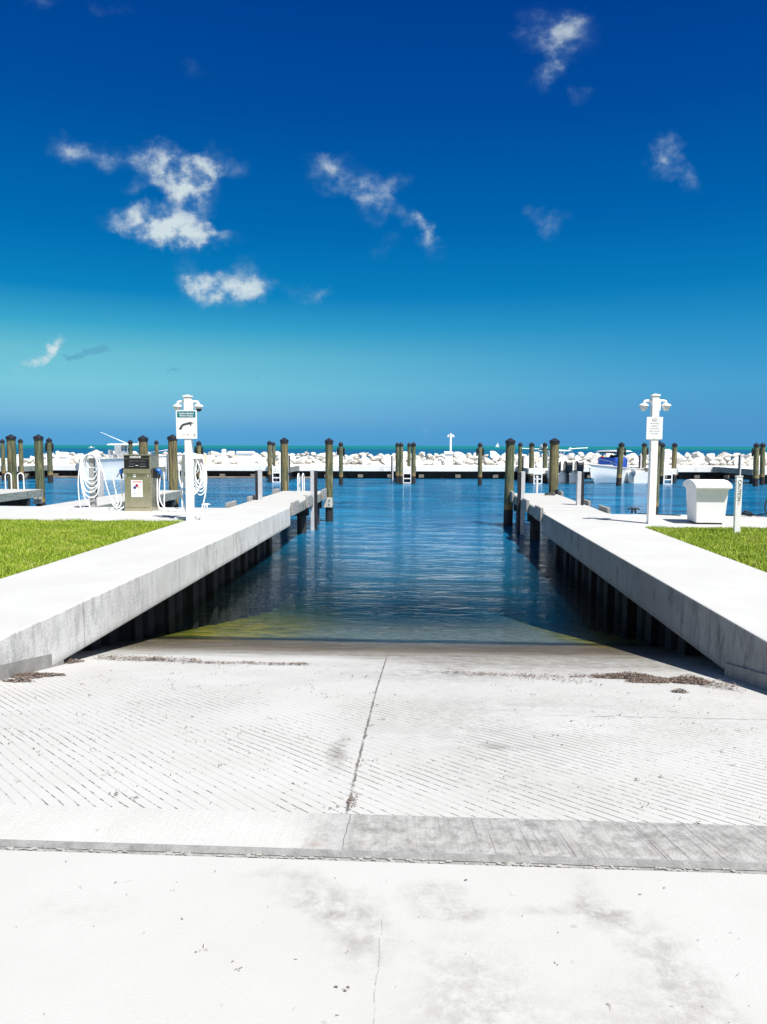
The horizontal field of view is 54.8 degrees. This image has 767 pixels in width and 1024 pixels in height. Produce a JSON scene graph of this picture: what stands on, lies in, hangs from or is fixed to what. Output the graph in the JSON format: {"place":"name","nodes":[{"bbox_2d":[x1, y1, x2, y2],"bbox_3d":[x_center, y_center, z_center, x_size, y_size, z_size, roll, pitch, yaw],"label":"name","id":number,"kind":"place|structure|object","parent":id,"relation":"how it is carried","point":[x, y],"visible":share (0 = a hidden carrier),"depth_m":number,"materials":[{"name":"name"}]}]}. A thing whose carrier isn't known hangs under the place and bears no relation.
{"place":"outdoors","nodes":[
{"label":"outdoors","id":0,"kind":"place"},
{"bbox_2d":[0,458,747,465],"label":"rock breakwater","id":1,"kind":"object","parent":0,"point":[454,463],"visible":0.1,"depth_m":63.32,"materials":[{"name":"white stone"}]},
{"bbox_2d":[227,458,237,463],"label":"riprap rock","id":2,"kind":"object","parent":1,"relation":"on","point":[232,461],"visible":0.49,"depth_m":62.91,"materials":[{"name":"stone"}]},
{"bbox_2d":[293,456,307,464],"bbox_3d":[-7.200,-4.276,63.585,1.638,0.771,1.128,-17,-4,39],"label":"riprap rock","id":3,"kind":"object","parent":1,"relation":"on","point":[302,460],"visible":0.84,"depth_m":63.11,"materials":[{"name":"stone"}]},
{"bbox_2d":[381,459,394,464],"bbox_3d":[0.394,-4.053,63.498,1.112,1.051,1.411,-3,6,-28],"label":"riprap rock","id":4,"kind":"object","parent":1,"relation":"on","point":[386,461],"visible":0.43,"depth_m":63.18,"materials":[{"name":"stone"}]},
{"bbox_2d":[432,457,444,464],"bbox_3d":[4.689,-4.256,63.088,1.072,0.762,1.110,-3,7,24],"label":"riprap rock","id":5,"kind":"object","parent":1,"relation":"on","point":[439,461],"visible":0.79,"depth_m":62.84,"materials":[{"name":"stone"}]},
{"bbox_2d":[490,451,499,460],"bbox_3d":[9.742,-4.875,64.370,1.012,0.904,0.938,0,5,-7],"label":"riprap rock","id":6,"kind":"object","parent":1,"relation":"on","point":[495,454],"visible":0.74,"depth_m":64.23,"materials":[{"name":"stone"}]},
{"bbox_2d":[589,453,600,461],"bbox_3d":[18.334,-4.561,64.001,1.064,1.149,0.998,1,5,8],"label":"riprap rock","id":7,"kind":"object","parent":1,"relation":"on","point":[595,456],"visible":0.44,"depth_m":63.54,"materials":[{"name":"stone"}]},
{"bbox_2d":[688,458,704,465],"bbox_3d":[26.620,-4.163,63.224,1.173,0.964,1.340,-1,5,-11],"label":"riprap rock","id":8,"kind":"object","parent":1,"relation":"on","point":[696,462],"visible":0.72,"depth_m":62.82,"materials":[{"name":"stone"}]},
{"bbox_2d":[691,452,704,457],"bbox_3d":[27.371,-4.874,64.448,0.905,0.748,1.009,10,5,-33],"label":"riprap rock","id":9,"kind":"object","parent":1,"relation":"on","point":[696,454],"visible":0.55,"depth_m":64.11,"materials":[{"name":"stone"}]},
{"bbox_2d":[716,452,731,458],"bbox_3d":[29.813,-4.775,64.577,1.250,0.971,1.421,18,-20,-25],"label":"riprap rock","id":10,"kind":"object","parent":1,"relation":"on","point":[723,455],"visible":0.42,"depth_m":64.23,"materials":[{"name":"stone"}]},
{"bbox_2d":[0,850,766,1023],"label":"apron","id":11,"kind":"object","parent":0,"point":[99,946],"visible":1,"depth_m":2.39,"materials":[{"name":"concrete"}]},
{"bbox_2d":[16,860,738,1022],"bbox_3d":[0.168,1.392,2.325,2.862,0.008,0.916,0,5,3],"label":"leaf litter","id":12,"kind":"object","parent":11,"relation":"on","point":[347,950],"visible":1,"depth_m":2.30,"materials":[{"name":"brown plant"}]},
{"bbox_2d":[0,478,766,607],"bbox_3d":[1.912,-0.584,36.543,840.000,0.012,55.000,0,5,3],"label":"harbour water","id":13,"kind":"structure","parent":0,"point":[441,531],"depth_m":25.53,"materials":[{"name":"blue liquid"}]},
{"bbox_2d":[0,489,42,505],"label":"finger pier","id":14,"kind":"structure","parent":13,"relation":"in","point":[15,497],"depth_m":26.00,"materials":[{"name":"white concrete"}]},
{"bbox_2d":[5,473,24,489],"bbox_3d":[-13.262,-0.544,26.690,0.724,1.762,0.142,0,5,3],"label":"dock ladder","id":15,"kind":"object","parent":14,"relation":"attached to","point":[17,481],"visible":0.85,"depth_m":26.58,"materials":[{"name":"white metal"}]},
{"bbox_2d":[0,465,46,479],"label":"finger pier","id":16,"kind":"structure","parent":13,"relation":"in","point":[29,467],"depth_m":57.23,"materials":[{"name":"concrete"}]},
{"bbox_2d":[45,490,180,506],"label":"finger pier","id":17,"kind":"structure","parent":13,"relation":"in","point":[171,496],"depth_m":22.29,"materials":[{"name":"white concrete"}]},
{"bbox_2d":[96,471,103,496],"bbox_3d":[-9.143,0.600,23.861,0.269,3.848,0.160,0,5,3],"label":"guide post","id":18,"kind":"object","parent":17,"relation":"attached to","point":[101,492],"visible":0.1,"depth_m":23.67,"materials":[{"name":"white plastic"}]},
{"bbox_2d":[75,432,179,479],"bbox_3d":[-19.930,-4.224,57.818,7.994,4.052,2.665,0,5,-1],"label":"console boat","id":19,"kind":"object","parent":13,"relation":"on","point":[112,464],"visible":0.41,"depth_m":56.84,"materials":[{"name":"white plastic"}]},
{"bbox_2d":[225,488,326,596],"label":"finger pier","id":20,"kind":"structure","parent":13,"relation":"in","point":[299,503],"depth_m":22.59,"materials":[{"name":"concrete"},{"name":"grey green timber"}]},
{"bbox_2d":[255,469,262,499],"bbox_3d":[-3.688,0.721,21.975,0.184,3.969,0.160,0,5,3],"label":"guide post","id":21,"kind":"object","parent":20,"relation":"attached to","point":[258,484],"visible":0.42,"depth_m":21.78,"materials":[{"name":"white plastic"}]},
{"bbox_2d":[297,473,304,491],"bbox_3d":[-2.905,-0.257,26.123,0.204,2.242,0.472,0,5,3],"label":"dock ladder","id":22,"kind":"object","parent":20,"relation":"attached to","point":[303,479],"visible":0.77,"depth_m":26.14,"materials":[{"name":"white metal"}]},
{"bbox_2d":[310,470,317,591],"bbox_3d":[-2.199,0.618,23.496,0.207,3.911,0.160,0,5,3],"label":"guide post","id":23,"kind":"object","parent":20,"relation":"attached to","point":[314,494],"visible":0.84,"depth_m":23.39,"materials":[{"name":"white plastic"}]},
{"bbox_2d":[273,465,298,481],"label":"finger pier","id":24,"kind":"structure","parent":13,"relation":"in","point":[292,468],"depth_m":57.49,"materials":[{"name":"concrete"}]},
{"bbox_2d":[272,460,280,481],"bbox_3d":[-7.825,-2.772,54.054,0.620,2.050,0.100,0,5,3],"label":"dock ladder","id":25,"kind":"object","parent":24,"relation":"attached to","point":[277,472],"visible":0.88,"depth_m":53.99,"materials":[{"name":"white metal"}]},
{"bbox_2d":[391,456,393,481],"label":"guide post","id":26,"kind":"object","parent":13,"relation":"in","point":[392,464],"visible":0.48,"depth_m":54.92,"materials":[{"name":"white plastic"}]},
{"bbox_2d":[516,466,548,480],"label":"finger pier","id":27,"kind":"structure","parent":13,"relation":"in","point":[527,470],"depth_m":53.67,"materials":[{"name":"concrete"}]},
{"bbox_2d":[533,461,542,483],"bbox_3d":[11.081,-2.636,53.067,0.620,2.050,0.100,0,5,3],"label":"dock ladder","id":28,"kind":"object","parent":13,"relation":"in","point":[534,478],"visible":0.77,"depth_m":53.02,"materials":[{"name":"white metal"}]},
{"bbox_2d":[522,445,583,483],"bbox_3d":[13.008,-3.519,56.396,5.007,3.256,8.594,0,5,-1],"label":"console boat","id":29,"kind":"object","parent":13,"relation":"on","point":[567,473],"visible":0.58,"depth_m":52.97,"materials":[{"name":"white plastic"}]},
{"bbox_2d":[510,491,609,605],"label":"finger pier","id":30,"kind":"structure","parent":13,"relation":"in","point":[535,506],"depth_m":21.01,"materials":[{"name":"concrete"},{"name":"grey green timber"}]},
{"bbox_2d":[515,471,524,597],"bbox_3d":[4.170,0.719,22.565,0.214,3.906,0.160,0,5,3],"label":"guide post","id":31,"kind":"object","parent":30,"relation":"attached to","point":[520,496],"visible":0.56,"depth_m":22.45,"materials":[{"name":"grey plastic"}]},
{"bbox_2d":[576,471,584,504],"bbox_3d":[5.361,0.884,20.305,0.189,3.987,0.160,0,5,3],"label":"guide post","id":32,"kind":"object","parent":30,"relation":"attached to","point":[580,488],"visible":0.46,"depth_m":20.11,"materials":[{"name":"white plastic"}]},
{"bbox_2d":[588,450,643,482],"bbox_3d":[17.003,-3.221,54.939,6.503,2.750,2.356,-5,7,-43],"label":"console boat","id":33,"kind":"object","parent":13,"relation":"on","point":[604,470],"visible":0.69,"depth_m":53.66,"materials":[{"name":"white plastic"}]},
{"bbox_2d":[627,463,647,482],"bbox_3d":[19.189,-2.825,55.934,1.738,1.796,5.270,2,5,17],"label":"skiff","id":34,"kind":"object","parent":13,"relation":"on","point":[634,476],"visible":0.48,"depth_m":53.84,"materials":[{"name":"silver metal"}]},
{"bbox_2d":[630,466,677,483],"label":"finger pier","id":35,"kind":"structure","parent":13,"relation":"in","point":[675,471],"depth_m":53.54,"materials":[{"name":"concrete"}]},
{"bbox_2d":[663,469,672,483],"bbox_3d":[20.220,-2.297,52.614,0.620,1.500,0.100,0,5,3],"label":"dock ladder","id":36,"kind":"object","parent":35,"relation":"attached to","point":[664,474],"visible":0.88,"depth_m":52.55,"materials":[{"name":"white metal"}]},
{"bbox_2d":[713,466,766,483],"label":"finger pier","id":37,"kind":"structure","parent":13,"relation":"in","point":[734,470],"depth_m":55.75,"materials":[{"name":"concrete"}]},
{"bbox_2d":[738,455,741,475],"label":"guide post","id":38,"kind":"object","parent":13,"relation":"in","point":[739,463],"visible":0.45,"depth_m":52.61,"materials":[{"name":"white plastic"}]},
{"bbox_2d":[0,445,766,459],"bbox_3d":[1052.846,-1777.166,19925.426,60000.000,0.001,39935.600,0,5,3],"label":"sea","id":39,"kind":"structure","parent":0,"point":[28,451],"depth_m":526.53,"materials":[{"name":"liquid"}]},
{"bbox_2d":[0,847,766,873],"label":"joint bed","id":40,"kind":"object","parent":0,"point":[457,862],"visible":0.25,"depth_m":2.89,"materials":[{"name":"grey concrete"}]},
{"bbox_2d":[0,839,766,870],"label":"joint strip","id":41,"kind":"object","parent":40,"relation":"on","point":[396,855],"visible":1,"depth_m":2.90,"materials":[{"name":"grey concrete"}]},
{"bbox_2d":[0,518,766,578],"bbox_3d":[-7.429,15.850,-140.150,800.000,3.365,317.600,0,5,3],"label":"ground","id":42,"kind":"structure","parent":0,"point":[167,522],"depth_m":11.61,"materials":[{"name":"green plant"}]},
{"bbox_2d":[0,506,289,680],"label":"concrete dock","id":43,"kind":"object","parent":42,"relation":"on","point":[164,580],"visible":0.52,"depth_m":10.58,"materials":[{"name":"white concrete"}]},
{"bbox_2d":[81,455,101,507],"bbox_3d":[-7.421,-0.794,18.870,0.448,1.382,0.260,0,5,3],"label":"hose rack","id":44,"kind":"object","parent":43,"relation":"on","point":[93,501],"visible":0.81,"depth_m":18.82,"materials":[{"name":"white paint"}]},
{"bbox_2d":[67,453,118,508],"bbox_3d":[-7.330,-0.773,18.680,1.221,1.405,0.451,-1,5,-12],"label":"water hose","id":45,"kind":"object","parent":44,"relation":"on","point":[83,461],"visible":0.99,"depth_m":18.73,"materials":[{"name":"white rubber"}]},
{"bbox_2d":[117,454,161,510],"bbox_3d":[-5.994,-0.728,18.210,1.118,1.375,0.575,0,5,3],"label":"fuel dispenser","id":46,"kind":"object","parent":43,"relation":"on","point":[141,472],"visible":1,"depth_m":17.98,"materials":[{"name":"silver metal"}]},
{"bbox_2d":[110,476,124,510],"bbox_3d":[-6.570,-0.457,18.148,0.451,0.863,0.280,3,6,28],"label":"water hose","id":47,"kind":"object","parent":46,"relation":"hanging from","point":[116,507],"visible":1,"depth_m":18.19,"materials":[{"name":"white rubber"}]},
{"bbox_2d":[124,474,150,506],"bbox_3d":[-5.977,-0.520,17.987,0.636,0.800,0.018,0,5,3],"label":"door","id":48,"kind":"structure","parent":46,"relation":"in","point":[145,501],"depth_m":17.98,"materials":[{"name":"beige metal"}]},
{"bbox_2d":[157,472,184,511],"bbox_3d":[-5.114,-0.622,18.093,0.728,1.216,0.610,-3,6,-31],"label":"water hose","id":49,"kind":"object","parent":43,"relation":"on","point":[164,496],"visible":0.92,"depth_m":18.15,"materials":[{"name":"white rubber"}]},
{"bbox_2d":[173,395,202,520],"bbox_3d":[-4.112,-1.139,15.649,0.649,2.660,0.197,0,5,3],"label":"camera post","id":50,"kind":"object","parent":43,"relation":"on","point":[188,402],"visible":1,"depth_m":15.60,"materials":[{"name":"white metal"}]},
{"bbox_2d":[176,410,196,438],"bbox_3d":[-4.129,-1.835,15.504,0.445,0.598,0.014,0,5,3],"label":"caution sign","id":51,"kind":"object","parent":50,"relation":"attached to","point":[186,424],"visible":1,"depth_m":15.50,"materials":[{"name":"teal paint"}]},
{"bbox_2d":[180,454,204,462],"bbox_3d":[-4.074,-1.142,15.787,0.468,0.202,0.200,0,5,3],"label":"hose rack","id":52,"kind":"object","parent":50,"relation":"attached to","point":[195,456],"visible":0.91,"depth_m":15.69,"materials":[{"name":"white metal"}]},
{"bbox_2d":[174,453,206,519],"bbox_3d":[-4.176,-0.543,15.940,0.471,1.438,0.715,-5,7,-43],"label":"water hose","id":53,"kind":"object","parent":52,"relation":"hanging from","point":[202,479],"visible":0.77,"depth_m":15.80,"materials":[{"name":"white rubber"}]},
{"bbox_2d":[0,804,766,862],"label":"ramp threshold","id":54,"kind":"object","parent":42,"relation":"on","point":[607,839],"visible":1,"depth_m":3.06,"materials":[{"name":"concrete"}]},
{"bbox_2d":[542,513,766,690],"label":"concrete dock","id":55,"kind":"object","parent":42,"relation":"on","point":[649,586],"visible":0.5,"depth_m":10.19,"materials":[{"name":"white concrete"}]},
{"bbox_2d":[639,394,670,523],"bbox_3d":[5.573,-1.093,15.292,0.649,2.680,0.197,0,5,3],"label":"camera post","id":56,"kind":"object","parent":55,"relation":"on","point":[655,401],"visible":1,"depth_m":15.23,"materials":[{"name":"white metal"}]},
{"bbox_2d":[646,417,662,438],"bbox_3d":[5.553,-1.717,15.153,0.325,0.455,0.014,0,5,3],"label":"regulation sign","id":57,"kind":"object","parent":56,"relation":"attached to","point":[654,428],"visible":1,"depth_m":15.15,"materials":[{"name":"grey"}]},
{"bbox_2d":[683,479,732,524],"bbox_3d":[6.770,-0.226,15.517,0.720,0.918,0.920,1,5,6],"label":"dock box","id":58,"kind":"object","parent":55,"relation":"on","point":[706,499],"visible":1,"depth_m":15.20,"materials":[{"name":"white plastic"}]},
{"bbox_2d":[725,500,766,515],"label":"power cable","id":59,"kind":"object","parent":55,"relation":"on","point":[747,513],"visible":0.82,"depth_m":16.97,"materials":[{"name":"black plastic"}]},
{"bbox_2d":[733,476,742,532],"bbox_3d":[6.597,-0.092,13.776,0.124,1.162,0.084,0,5,3],"label":"marker post","id":60,"kind":"object","parent":42,"relation":"on","point":[737,504],"visible":0.94,"depth_m":13.74,"materials":[{"name":"white paint"}]},
{"bbox_2d":[0,0,766,446],"label":"sky","id":61,"kind":"structure","parent":0,"point":[306,222],"materials":[{"name":"blue"}]},
{"bbox_2d":[272,549,553,613],"bbox_3d":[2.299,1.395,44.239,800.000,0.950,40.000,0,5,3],"label":"seabed","id":62,"kind":"structure","parent":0,"point":[545,605],"depth_m":26.50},
{"bbox_2d":[0,439,5,480],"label":"mooring piling","id":63,"kind":"object","parent":62,"relation":"on","point":[3,463],"visible":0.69,"depth_m":55.35,"materials":[{"name":"brown wood"}]},
{"bbox_2d":[5,434,16,488],"bbox_3d":[-14.079,-0.310,28.163,0.394,5.268,0.389,0,5,3],"label":"mooring piling","id":64,"kind":"object","parent":62,"relation":"on","point":[11,455],"visible":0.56,"depth_m":27.90,"materials":[{"name":"brown wood"}]},
{"bbox_2d":[18,439,23,480],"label":"mooring piling","id":65,"kind":"object","parent":62,"relation":"on","point":[20,451],"visible":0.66,"depth_m":55.27,"materials":[{"name":"brown wood"}]},
{"bbox_2d":[33,434,45,505],"bbox_3d":[-12.697,-0.231,27.371,0.399,5.260,0.416,0,5,3],"label":"mooring piling","id":66,"kind":"object","parent":62,"relation":"on","point":[38,439],"visible":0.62,"depth_m":27.16,"materials":[{"name":"brown wood"}]},
{"bbox_2d":[45,438,53,482],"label":"mooring piling","id":67,"kind":"object","parent":62,"relation":"on","point":[49,447],"visible":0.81,"depth_m":52.07,"materials":[{"name":"brown wood"}]},
{"bbox_2d":[128,440,132,453],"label":"mooring piling","id":68,"kind":"object","parent":62,"relation":"on","point":[130,446],"visible":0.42,"depth_m":54.74,"materials":[{"name":"brown wood"}]},
{"bbox_2d":[138,435,147,453],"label":"mooring piling","id":69,"kind":"object","parent":62,"relation":"on","point":[143,443],"visible":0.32,"depth_m":26.35,"materials":[{"name":"brown wood"}]},
{"bbox_2d":[154,440,158,480],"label":"mooring piling","id":70,"kind":"object","parent":62,"relation":"on","point":[156,442],"visible":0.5,"depth_m":54.66,"materials":[{"name":"brown wood"}]},
{"bbox_2d":[167,434,178,506],"bbox_3d":[-7.606,-0.168,26.807,0.407,5.259,0.431,0,5,3],"label":"mooring piling","id":71,"kind":"object","parent":62,"relation":"on","point":[172,462],"visible":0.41,"depth_m":26.57,"materials":[{"name":"brown wood"}]},
{"bbox_2d":[195,441,202,482],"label":"mooring piling","id":72,"kind":"object","parent":62,"relation":"on","point":[199,449],"visible":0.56,"depth_m":51.00,"materials":[{"name":"brown wood"}]},
{"bbox_2d":[267,440,271,481],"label":"mooring piling","id":73,"kind":"object","parent":62,"relation":"on","point":[269,452],"visible":0.71,"depth_m":54.07,"materials":[{"name":"brown wood"}]},
{"bbox_2d":[272,442,275,478],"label":"mooring piling","id":74,"kind":"object","parent":62,"relation":"on","point":[273,453],"visible":0.51,"depth_m":59.27,"materials":[{"name":"brown wood"}]},
{"bbox_2d":[280,437,288,490],"bbox_3d":[-3.535,-0.081,26.520,0.325,5.158,0.320,0,5,3],"label":"mooring piling","id":75,"kind":"object","parent":62,"relation":"on","point":[284,441],"visible":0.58,"depth_m":26.27,"materials":[{"name":"brown wood"}]},
{"bbox_2d":[323,438,332,580],"bbox_3d":[-1.939,-0.033,26.114,0.373,5.142,0.370,0,5,3],"label":"mooring piling","id":76,"kind":"object","parent":62,"relation":"on","point":[328,504],"visible":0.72,"depth_m":25.93,"materials":[{"name":"brown wood"}]},
{"bbox_2d":[337,442,344,484],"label":"mooring piling","id":77,"kind":"object","parent":62,"relation":"on","point":[341,451],"visible":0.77,"depth_m":50.21,"materials":[{"name":"brown wood"}]},
{"bbox_2d":[0,563,766,825],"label":"boat ramp","id":78,"kind":"object","parent":62,"relation":"on","point":[702,780],"visible":0.79,"depth_m":4.84,"materials":[{"name":"concrete"}]},
{"bbox_2d":[2,653,380,682],"bbox_3d":[-1.682,1.462,6.918,3.397,0.319,1.865,0,5,3],"label":"seaweed wrack","id":79,"kind":"object","parent":78,"relation":"on","point":[35,674],"visible":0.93,"depth_m":7.40,"materials":[{"name":"brown plant"}]},
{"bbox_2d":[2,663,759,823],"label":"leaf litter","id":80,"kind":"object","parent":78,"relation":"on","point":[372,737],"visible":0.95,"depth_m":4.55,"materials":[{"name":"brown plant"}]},
{"bbox_2d":[442,669,745,692],"bbox_3d":[1.815,1.445,6.658,2.610,0.215,0.912,3,6,27],"label":"seaweed wrack","id":81,"kind":"object","parent":78,"relation":"on","point":[635,677],"visible":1,"depth_m":6.53,"materials":[{"name":"brown plant"}]},
{"bbox_2d":[0,464,766,479],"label":"seawall","id":82,"kind":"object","parent":62,"relation":"on","point":[379,471],"visible":0.26,"depth_m":60.58,"materials":[{"name":"concrete"}]},
{"bbox_2d":[54,455,69,463],"bbox_3d":[-26.711,-4.337,61.482,1.020,0.750,0.720,0,5,3],"label":"dock box","id":83,"kind":"object","parent":82,"relation":"on","point":[63,459],"visible":0.91,"depth_m":61.20,"materials":[{"name":"white plastic"}]},
{"bbox_2d":[221,449,226,464],"bbox_3d":[-13.184,-4.553,61.178,0.362,1.302,0.340,0,5,3],"label":"power pedestal","id":84,"kind":"object","parent":82,"relation":"on","point":[224,461],"visible":1,"depth_m":61.04,"materials":[{"name":"white plastic"}]},
{"bbox_2d":[236,451,254,464],"bbox_3d":[-11.433,-4.473,61.353,1.400,1.120,0.720,0,5,3],"label":"dock box","id":85,"kind":"object","parent":82,"relation":"on","point":[245,457],"visible":1,"depth_m":61.07,"materials":[{"name":"white plastic"}]},
{"bbox_2d":[444,451,452,464],"bbox_3d":[5.371,-4.435,61.228,0.740,1.150,0.720,0,5,3],"label":"pedestal","id":86,"kind":"object","parent":82,"relation":"on","point":[448,457],"visible":0.91,"depth_m":60.94,"materials":[{"name":"white plastic"}]},
{"bbox_2d":[664,450,669,465],"bbox_3d":[23.289,-4.427,60.910,0.392,1.280,0.340,0,5,3],"label":"power pedestal","id":87,"kind":"object","parent":82,"relation":"on","point":[666,459],"visible":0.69,"depth_m":60.77,"materials":[{"name":"white plastic"}]},
{"bbox_2d":[395,442,398,482],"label":"mooring piling","id":88,"kind":"object","parent":62,"relation":"on","point":[397,465],"visible":0.58,"depth_m":52.71,"materials":[{"name":"brown wood"}]},
{"bbox_2d":[399,442,402,483],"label":"mooring piling","id":89,"kind":"object","parent":62,"relation":"on","point":[401,463],"visible":0.67,"depth_m":51.82,"materials":[{"name":"brown wood"}]},
{"bbox_2d":[407,442,410,479],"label":"mooring piling","id":90,"kind":"object","parent":62,"relation":"on","point":[408,455],"visible":0.48,"depth_m":57.23,"materials":[{"name":"brown wood"}]},
{"bbox_2d":[411,442,415,483],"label":"mooring piling","id":91,"kind":"object","parent":62,"relation":"on","point":[413,462],"visible":0.71,"depth_m":51.96,"materials":[{"name":"brown wood"}]},
{"bbox_2d":[476,442,483,484],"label":"mooring piling","id":92,"kind":"object","parent":62,"relation":"on","point":[479,452],"visible":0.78,"depth_m":50.52,"materials":[{"name":"brown wood"}]},
{"bbox_2d":[502,438,515,587],"bbox_3d":[4.209,0.098,24.820,0.374,5.143,0.359,0,5,3],"label":"mooring piling","id":93,"kind":"object","parent":62,"relation":"on","point":[509,480],"visible":0.72,"depth_m":24.61,"materials":[{"name":"brown wood"}]},
{"bbox_2d":[518,442,522,471],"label":"mooring piling","id":94,"kind":"object","parent":62,"relation":"on","point":[520,444],"visible":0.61,"depth_m":56.27,"materials":[{"name":"brown wood"}]},
{"bbox_2d":[528,442,534,482],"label":"mooring piling","id":95,"kind":"object","parent":62,"relation":"on","point":[531,456],"visible":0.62,"depth_m":53.65,"materials":[{"name":"brown wood"}]},
{"bbox_2d":[542,442,547,482],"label":"mooring piling","id":96,"kind":"object","parent":62,"relation":"on","point":[544,476],"visible":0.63,"depth_m":53.62,"materials":[{"name":"brown wood"}]},
{"bbox_2d":[547,438,559,558],"bbox_3d":[5.894,0.014,25.729,0.383,5.157,0.378,0,5,3],"label":"mooring piling","id":97,"kind":"object","parent":62,"relation":"on","point":[554,443],"visible":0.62,"depth_m":25.46,"materials":[{"name":"brown wood"}]},
{"bbox_2d":[616,442,625,485],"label":"mooring piling","id":98,"kind":"object","parent":62,"relation":"on","point":[621,451],"visible":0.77,"depth_m":50.01,"materials":[{"name":"brown wood"}]},
{"bbox_2d":[641,442,647,467],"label":"mooring piling","id":99,"kind":"object","parent":62,"relation":"on","point":[644,449],"visible":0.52,"depth_m":56.73,"materials":[{"name":"brown wood"}]},
{"bbox_2d":[656,440,661,513],"bbox_3d":[9.632,-0.004,26.234,0.279,5.121,0.275,0,5,3],"label":"mooring piling","id":100,"kind":"object","parent":62,"relation":"on","point":[658,475],"visible":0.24,"depth_m":26.02,"materials":[{"name":"brown wood"}]},
{"bbox_2d":[660,443,664,483],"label":"mooring piling","id":101,"kind":"object","parent":62,"relation":"on","point":[662,454],"visible":0.48,"depth_m":52.78,"materials":[{"name":"brown wood"}]},
{"bbox_2d":[671,443,677,482],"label":"mooring piling","id":102,"kind":"object","parent":62,"relation":"on","point":[674,455],"visible":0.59,"depth_m":53.70,"materials":[{"name":"brown wood"}]},
{"bbox_2d":[751,442,759,486],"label":"mooring piling","id":103,"kind":"object","parent":62,"relation":"on","point":[755,452],"visible":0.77,"depth_m":49.75,"materials":[{"name":"brown wood"}]},
{"bbox_2d":[759,443,765,484],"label":"mooring piling","id":104,"kind":"object","parent":62,"relation":"on","point":[762,464],"visible":0.65,"depth_m":51.96,"materials":[{"name":"brown wood"}]},
{"bbox_2d":[645,524,766,571],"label":"grass","id":105,"kind":"structure","parent":0,"point":[729,545],"depth_m":12.68,"materials":[{"name":"green plant"}]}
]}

